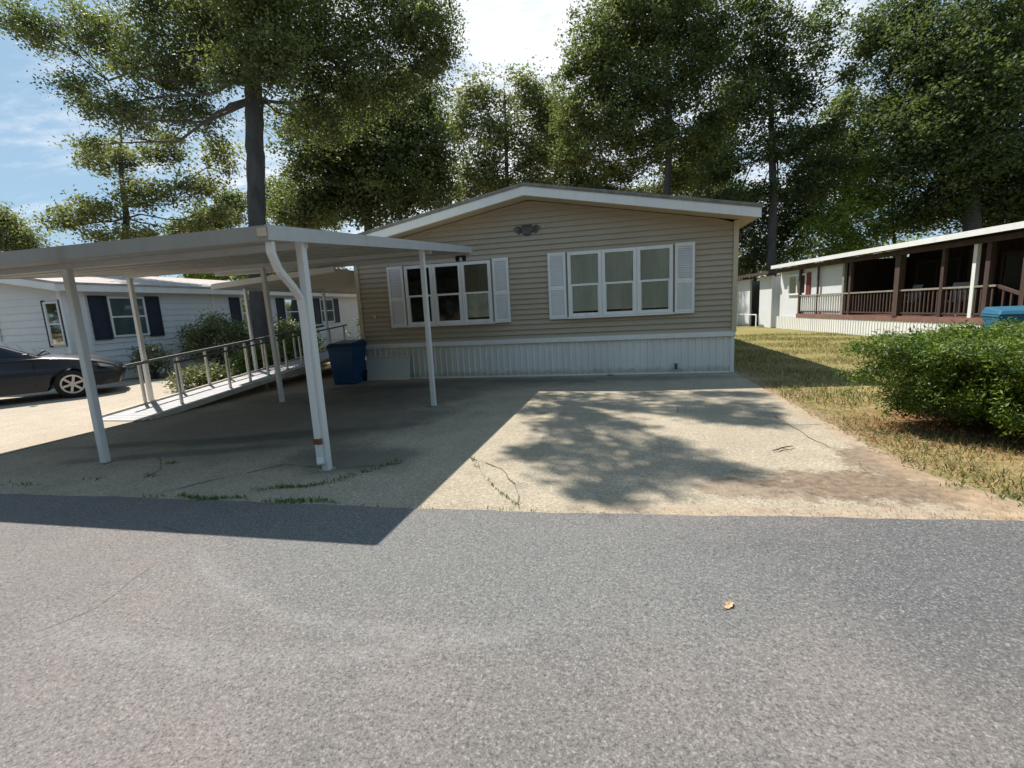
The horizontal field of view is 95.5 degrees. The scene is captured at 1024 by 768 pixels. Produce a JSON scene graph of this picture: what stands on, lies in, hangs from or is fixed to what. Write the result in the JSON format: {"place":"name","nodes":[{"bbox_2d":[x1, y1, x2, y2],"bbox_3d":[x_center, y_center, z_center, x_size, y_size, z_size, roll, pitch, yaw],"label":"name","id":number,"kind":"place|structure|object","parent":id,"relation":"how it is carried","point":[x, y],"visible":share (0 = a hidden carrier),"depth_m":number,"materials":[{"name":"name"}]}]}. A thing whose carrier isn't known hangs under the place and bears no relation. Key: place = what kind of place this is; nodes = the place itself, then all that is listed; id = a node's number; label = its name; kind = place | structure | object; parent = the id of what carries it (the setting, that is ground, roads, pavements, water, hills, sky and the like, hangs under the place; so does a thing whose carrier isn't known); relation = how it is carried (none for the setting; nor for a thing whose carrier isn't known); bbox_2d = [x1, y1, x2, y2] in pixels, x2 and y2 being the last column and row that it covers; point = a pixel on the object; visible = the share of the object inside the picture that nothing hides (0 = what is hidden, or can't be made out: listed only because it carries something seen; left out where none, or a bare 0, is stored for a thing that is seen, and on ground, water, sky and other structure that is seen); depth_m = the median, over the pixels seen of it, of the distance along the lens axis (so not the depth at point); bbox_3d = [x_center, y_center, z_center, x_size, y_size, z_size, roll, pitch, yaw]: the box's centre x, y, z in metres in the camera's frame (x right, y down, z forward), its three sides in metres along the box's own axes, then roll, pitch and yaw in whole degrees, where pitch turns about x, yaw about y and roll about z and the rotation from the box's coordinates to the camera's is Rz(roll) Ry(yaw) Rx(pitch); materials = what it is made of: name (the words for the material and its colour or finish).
{"place":"outdoors","nodes":[
{"label":"outdoors","id":0,"kind":"place"},
{"bbox_2d":[0,379,249,454],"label":"neighbour driveway","id":1,"kind":"structure","parent":0,"point":[34,419],"depth_m":9.44,"materials":[{"name":"concrete"}]},
{"bbox_2d":[0,342,126,397],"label":"parked car","id":2,"kind":"object","parent":1,"relation":"on","point":[25,370],"visible":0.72,"depth_m":10.92,"materials":[{"name":"black paint"}]},
{"bbox_2d":[0,276,360,378],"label":"white house","id":3,"kind":"structure","parent":0,"point":[34,313],"depth_m":14.79,"materials":[{"name":"white plastic"}]},
{"bbox_2d":[42,301,65,345],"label":"window","id":4,"kind":"structure","parent":3,"relation":"in","point":[53,321],"depth_m":13.12,"materials":[{"name":"white glass"}]},
{"bbox_2d":[106,296,149,336],"bbox_3d":[-12.148,-2.141,14.759,0.050,1.240,1.160,-1,10,12],"label":"window","id":5,"kind":"structure","parent":3,"relation":"in","point":[120,309],"depth_m":14.65,"materials":[{"name":"white glass"}]},
{"bbox_2d":[239,298,249,327],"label":"window","id":6,"kind":"structure","parent":3,"relation":"in","point":[242,304],"depth_m":19.35,"materials":[{"name":"white glass"}]},
{"bbox_2d":[284,298,299,324],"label":"window","id":7,"kind":"structure","parent":3,"relation":"in","point":[291,308],"depth_m":22.27,"materials":[{"name":"glass"}]},
{"bbox_2d":[319,299,334,322],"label":"window","id":8,"kind":"structure","parent":3,"relation":"in","point":[329,302],"depth_m":25.22,"materials":[{"name":"glass"}]},
{"bbox_2d":[0,0,1022,280],"label":"sky","id":9,"kind":"structure","parent":0,"point":[497,31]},
{"bbox_2d":[0,494,1023,767],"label":"road","id":10,"kind":"structure","parent":0,"point":[236,634],"depth_m":2.27,"materials":[{"name":"grey asphalt"}]},
{"bbox_2d":[7,526,186,642],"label":"road cracks","id":11,"kind":"object","parent":10,"relation":"on","point":[119,590],"visible":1,"depth_m":2.83,"materials":[{"name":"grey asphalt"}]},
{"bbox_2d":[723,601,733,609],"bbox_3d":[1.127,1.153,2.422,0.041,0.011,0.090,4,12,36],"label":"dry leaf","id":12,"kind":"object","parent":10,"relation":"on","point":[729,604],"visible":1,"depth_m":2.43,"materials":[{"name":"beige plant"}]},
{"bbox_2d":[0,372,1023,520],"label":"driveway","id":13,"kind":"structure","parent":0,"point":[641,445],"depth_m":5.26,"materials":[{"name":"concrete"}]},
{"bbox_2d":[102,324,346,420],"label":"wheelchair ramp","id":14,"kind":"structure","parent":13,"relation":"on","point":[182,400],"depth_m":10.12,"materials":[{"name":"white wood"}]},
{"bbox_2d":[0,224,472,472],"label":"carport","id":15,"kind":"object","parent":13,"relation":"on","point":[263,250],"visible":0.96,"depth_m":5.27,"materials":[{"name":"paint"}]},
{"bbox_2d":[455,256,465,261],"bbox_3d":[-1.095,-2.683,9.957,0.250,0.110,0.113,-1,10,12],"label":"floodlight","id":16,"kind":"object","parent":15,"relation":"attached to","point":[457,258],"visible":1,"depth_m":9.91,"materials":[{"name":"black plastic"}]},
{"bbox_2d":[326,339,366,384],"bbox_3d":[-3.943,-0.544,11.280,0.664,1.019,0.855,-1,9,9],"label":"trash bin","id":17,"kind":"object","parent":13,"relation":"on","point":[347,358],"visible":1,"depth_m":10.97,"materials":[{"name":"plastic"}]},
{"bbox_2d":[125,379,863,506],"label":"driveway cracks","id":18,"kind":"object","parent":13,"relation":"on","point":[400,462],"visible":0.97,"depth_m":5.06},
{"bbox_2d":[0,374,1023,511],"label":"crack weeds","id":19,"kind":"object","parent":13,"relation":"on","point":[197,496],"visible":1,"depth_m":4.29,"materials":[{"name":"green plant"}]},
{"bbox_2d":[0,469,1023,549],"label":"loose grit","id":20,"kind":"object","parent":13,"relation":"on","point":[761,503],"visible":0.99,"depth_m":3.47,"materials":[{"name":"beige gravel"}]},
{"bbox_2d":[772,445,792,450],"bbox_3d":[2.822,0.664,4.803,0.284,0.029,0.098,-5,10,-15],"label":"fallen twig","id":21,"kind":"object","parent":13,"relation":"on","point":[782,448],"visible":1,"depth_m":4.81,"materials":[{"name":"brown wood"}]},
{"bbox_2d":[0,322,1023,501],"bbox_3d":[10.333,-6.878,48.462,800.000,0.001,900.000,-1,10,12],"label":"ground","id":22,"kind":"structure","parent":0,"point":[326,373],"depth_m":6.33,"materials":[{"name":"green plant"}]},
{"bbox_2d":[0,200,66,251],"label":"oak tree","id":23,"kind":"object","parent":22,"relation":"on","point":[14,235],"visible":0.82,"depth_m":41.70,"materials":[{"name":"green plant"}]},
{"bbox_2d":[25,118,245,243],"bbox_3d":[-25.787,-10.407,33.217,15.140,15.744,7.296,-5,9,-10],"label":"oak tree","id":24,"kind":"object","parent":22,"relation":"on","point":[91,209],"visible":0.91,"depth_m":32.27,"materials":[{"name":"green plant"}]},
{"bbox_2d":[126,336,173,378],"bbox_3d":[-11.115,-0.832,14.406,1.356,1.344,1.315,6,13,44],"label":"round shrub","id":25,"kind":"object","parent":22,"relation":"on","point":[152,350],"visible":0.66,"depth_m":14.25,"materials":[{"name":"green plant"}]},
{"bbox_2d":[152,183,247,234],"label":"oak tree","id":26,"kind":"object","parent":22,"relation":"on","point":[238,197],"visible":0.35,"depth_m":43.25,"materials":[{"name":"green plant"}]},
{"bbox_2d":[162,357,239,392],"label":"border plants","id":27,"kind":"object","parent":22,"relation":"on","point":[194,374],"visible":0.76,"depth_m":11.68,"materials":[{"name":"green plant"}]},
{"bbox_2d":[171,309,248,369],"bbox_3d":[-10.095,-1.550,15.925,2.684,2.172,2.762,-9,11,-31],"label":"round shrub","id":28,"kind":"object","parent":22,"relation":"on","point":[225,331],"visible":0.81,"depth_m":15.49,"materials":[{"name":"green plant"}]},
{"bbox_2d":[0,0,471,365],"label":"oak tree","id":29,"kind":"object","parent":22,"relation":"on","point":[273,44],"visible":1,"depth_m":17.53,"materials":[{"name":"green plant"}]},
{"bbox_2d":[223,337,292,374],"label":"border plants","id":30,"kind":"object","parent":22,"relation":"on","point":[241,364],"visible":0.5,"depth_m":13.18,"materials":[{"name":"green plant"}]},
{"bbox_2d":[177,266,351,280],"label":"oak tree","id":31,"kind":"object","parent":22,"relation":"on","point":[209,276],"visible":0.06,"depth_m":41.38,"materials":[{"name":"green plant"}]},
{"bbox_2d":[210,266,355,369],"bbox_3d":[-4.726,-1.936,14.773,3.308,2.710,7.910,-1,10,12],"label":"side awning","id":32,"kind":"object","parent":22,"relation":"on","point":[332,279],"visible":0.39,"depth_m":12.19,"materials":[{"name":"white metal"}]},
{"bbox_2d":[240,168,346,271],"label":"oak tree","id":33,"kind":"object","parent":22,"relation":"on","point":[268,190],"visible":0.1,"depth_m":41.31,"materials":[{"name":"green plant"}]},
{"bbox_2d":[273,314,319,357],"bbox_3d":[-8.585,-1.743,17.668,2.328,1.826,2.368,-8,11,-28],"label":"round shrub","id":34,"kind":"object","parent":22,"relation":"on","point":[288,326],"visible":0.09,"depth_m":17.37,"materials":[{"name":"green plant"}]},
{"bbox_2d":[270,325,326,364],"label":"border plants","id":35,"kind":"object","parent":22,"relation":"on","point":[289,341],"visible":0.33,"depth_m":15.01,"materials":[{"name":"green plant"}]},
{"bbox_2d":[345,309,360,338],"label":"border plants","id":36,"kind":"object","parent":22,"relation":"on","point":[357,328],"visible":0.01,"depth_m":19.12,"materials":[{"name":"green plant"}]},
{"bbox_2d":[263,55,474,231],"bbox_3d":[-7.622,-10.107,24.950,12.716,15.954,8.512,-5,10,-11],"label":"oak tree","id":37,"kind":"object","parent":22,"relation":"on","point":[368,178],"visible":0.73,"depth_m":24.20,"materials":[{"name":"green plant"}]},
{"bbox_2d":[437,48,575,203],"bbox_3d":[-0.249,-15.517,38.779,12.085,21.363,8.165,-1,10,12],"label":"oak tree","id":38,"kind":"object","parent":22,"relation":"on","point":[485,179],"visible":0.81,"depth_m":37.11,"materials":[{"name":"green plant"}]},
{"bbox_2d":[353,182,763,378],"bbox_3d":[1.840,-3.395,17.104,9.240,4.155,14.720,-1,10,12],"label":"mobile home","id":39,"kind":"object","parent":22,"relation":"on","point":[586,281],"visible":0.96,"depth_m":10.24,"materials":[{"name":"beige plastic"}]},
{"bbox_2d":[366,355,409,380],"bbox_3d":[-3.047,-0.391,11.407,1.150,0.583,0.152,-1,10,12],"label":"access panel","id":40,"kind":"object","parent":39,"relation":"attached to","point":[387,367],"visible":1,"depth_m":11.39,"materials":[{"name":"white paint"}]},
{"bbox_2d":[403,264,435,325],"bbox_3d":[-2.170,-2.089,10.977,0.694,1.380,0.050,-1,10,12],"label":"window","id":41,"kind":"structure","parent":39,"relation":"in","point":[412,275],"depth_m":10.99,"materials":[{"name":"glass"}]},
{"bbox_2d":[431,262,463,323],"bbox_3d":[-1.486,-2.101,10.830,0.694,1.380,0.050,-1,10,12],"label":"window","id":42,"kind":"structure","parent":39,"relation":"in","point":[447,283],"depth_m":10.84,"materials":[{"name":"glass"}]},
{"bbox_2d":[460,260,493,322],"bbox_3d":[-0.802,-2.112,10.682,0.694,1.380,0.050,-1,10,12],"label":"window","id":43,"kind":"structure","parent":39,"relation":"in","point":[475,275],"depth_m":10.68,"materials":[{"name":"glass"}]},
{"bbox_2d":[514,225,539,235],"bbox_3d":[0.330,-3.382,10.240,0.615,0.221,0.042,-1,10,12],"label":"wall ornament","id":44,"kind":"object","parent":39,"relation":"attached to","point":[525,230],"depth_m":10.24,"materials":[{"name":"black metal"}]},
{"bbox_2d":[567,250,601,316],"bbox_3d":[1.588,-2.186,10.161,0.727,1.390,0.050,-1,10,12],"label":"window","id":45,"kind":"structure","parent":39,"relation":"in","point":[583,267],"depth_m":10.16,"materials":[{"name":"glass"}]},
{"bbox_2d":[601,247,636,314],"bbox_3d":[2.305,-2.198,10.006,0.727,1.390,0.050,-1,10,12],"label":"window","id":46,"kind":"structure","parent":39,"relation":"in","point":[619,265],"depth_m":10.01,"materials":[{"name":"glass"}]},
{"bbox_2d":[637,244,672,313],"bbox_3d":[3.022,-2.210,9.852,0.727,1.390,0.050,-1,10,12],"label":"window","id":47,"kind":"structure","parent":39,"relation":"in","point":[654,263],"depth_m":9.85,"materials":[{"name":"grey glass"}]},
{"bbox_2d":[526,124,591,185],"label":"oak tree","id":48,"kind":"object","parent":22,"relation":"on","point":[554,174],"visible":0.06,"depth_m":43.56,"materials":[{"name":"green plant"}]},
{"bbox_2d":[153,214,985,280],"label":"distant wood","id":49,"kind":"object","parent":22,"relation":"on","point":[898,241],"depth_m":52.18,"materials":[{"name":"green plant"}]},
{"bbox_2d":[532,74,614,186],"bbox_3d":[5.392,-15.662,40.568,7.612,20.460,7.088,-1,10,12],"label":"oak tree","id":50,"kind":"object","parent":22,"relation":"on","point":[579,178],"visible":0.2,"depth_m":39.40,"materials":[{"name":"green plant"}]},
{"bbox_2d":[539,0,755,196],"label":"oak tree","id":51,"kind":"object","parent":22,"relation":"on","point":[607,52],"visible":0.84,"depth_m":31.13,"materials":[{"name":"green plant"}]},
{"bbox_2d":[652,47,758,196],"bbox_3d":[16.570,-16.258,38.573,7.565,21.143,8.849,6,13,45],"label":"oak tree","id":52,"kind":"object","parent":22,"relation":"on","point":[723,92],"visible":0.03,"depth_m":37.58,"materials":[{"name":"green plant"}]},
{"bbox_2d":[684,160,767,203],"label":"oak tree","id":53,"kind":"object","parent":22,"relation":"on","point":[737,183],"visible":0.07,"depth_m":40.75,"materials":[{"name":"green plant"}]},
{"bbox_2d":[737,270,780,327],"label":"storage shed","id":54,"kind":"structure","parent":22,"relation":"on","point":[758,301],"depth_m":23.19,"materials":[{"name":"white"}]},
{"bbox_2d":[671,0,887,275],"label":"oak tree","id":55,"kind":"object","parent":22,"relation":"on","point":[755,83],"visible":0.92,"depth_m":28.47,"materials":[{"name":"green plant"}]},
{"bbox_2d":[738,198,821,280],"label":"oak tree","id":56,"kind":"object","parent":22,"relation":"on","point":[752,258],"visible":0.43,"depth_m":30.51,"materials":[{"name":"green plant"}]},
{"bbox_2d":[776,70,889,251],"bbox_3d":[25.015,-14.902,37.260,10.458,18.021,8.071,-1,10,12],"label":"oak tree","id":57,"kind":"object","parent":22,"relation":"on","point":[847,101],"visible":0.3,"depth_m":35.90,"materials":[{"name":"green plant"}]},
{"bbox_2d":[776,186,932,261],"bbox_3d":[20.336,-7.985,28.138,7.486,7.773,5.521,6,13,42],"label":"oak tree","id":58,"kind":"object","parent":22,"relation":"on","point":[837,225],"visible":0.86,"depth_m":27.42,"materials":[{"name":"green plant"}]},
{"bbox_2d":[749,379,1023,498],"bbox_3d":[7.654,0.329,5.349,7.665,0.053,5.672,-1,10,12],"label":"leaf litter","id":59,"kind":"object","parent":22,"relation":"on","point":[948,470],"visible":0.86,"depth_m":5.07,"materials":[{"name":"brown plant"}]},
{"bbox_2d":[826,142,956,257],"bbox_3d":[23.144,-9.508,28.514,6.876,10.352,6.016,-1,10,12],"label":"oak tree","id":60,"kind":"object","parent":22,"relation":"on","point":[865,186],"visible":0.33,"depth_m":27.87,"materials":[{"name":"green plant"}]},
{"bbox_2d":[809,0,1023,241],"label":"oak tree","id":61,"kind":"object","parent":22,"relation":"on","point":[965,142],"visible":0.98,"depth_m":23.91,"materials":[{"name":"green plant"}]},
{"bbox_2d":[831,317,1023,449],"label":"yew shrub","id":62,"kind":"object","parent":22,"relation":"on","point":[980,371],"visible":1,"depth_m":4.98,"materials":[{"name":"green plant"}]},
{"bbox_2d":[980,306,1023,328],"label":"trash bin","id":63,"kind":"object","parent":22,"relation":"on","point":[988,314],"visible":0.32,"depth_m":8.34,"materials":[{"name":"plastic"}]},
{"bbox_2d":[771,221,1023,336],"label":"porch house","id":64,"kind":"structure","parent":0,"point":[858,295],"depth_m":15.32,"materials":[{"name":"white paint"}]},
{"bbox_2d":[787,273,806,294],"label":"window","id":65,"kind":"structure","parent":64,"relation":"in","point":[793,280],"depth_m":20.28,"materials":[{"name":"white paint"}]},
{"bbox_2d":[915,257,962,294],"bbox_3d":[14.420,-3.630,15.792,0.060,1.150,1.700,-3,9,2],"label":"window","id":66,"kind":"structure","parent":64,"relation":"in","point":[927,272],"depth_m":15.84,"materials":[{"name":"black glass"}]},
{"bbox_2d":[966,246,999,312],"bbox_3d":[14.403,-3.179,14.295,0.042,1.950,0.900,-3,9,2],"label":"door","id":67,"kind":"structure","parent":64,"relation":"in","point":[984,250],"depth_m":14.24,"materials":[{"name":"brown wood"}]},
{"bbox_2d":[998,250,1023,291],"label":"window","id":68,"kind":"structure","parent":64,"relation":"in","point":[1012,261],"depth_m":13.39,"materials":[{"name":"black glass"}]},
{"bbox_2d":[891,284,923,310],"bbox_3d":[13.142,-2.803,15.490,0.618,0.950,0.510,-1,10,13],"label":"patio chair","id":69,"kind":"object","parent":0,"point":[917,286],"visible":0.26,"depth_m":15.34,"materials":[{"name":"grey plastic"}]},
{"bbox_2d":[944,282,969,315],"bbox_3d":[12.947,-2.482,13.600,0.618,0.950,0.510,-6,10,-15],"label":"patio chair","id":70,"kind":"object","parent":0,"point":[957,284],"visible":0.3,"depth_m":13.57,"materials":[{"name":"grey plastic"}]}
]}

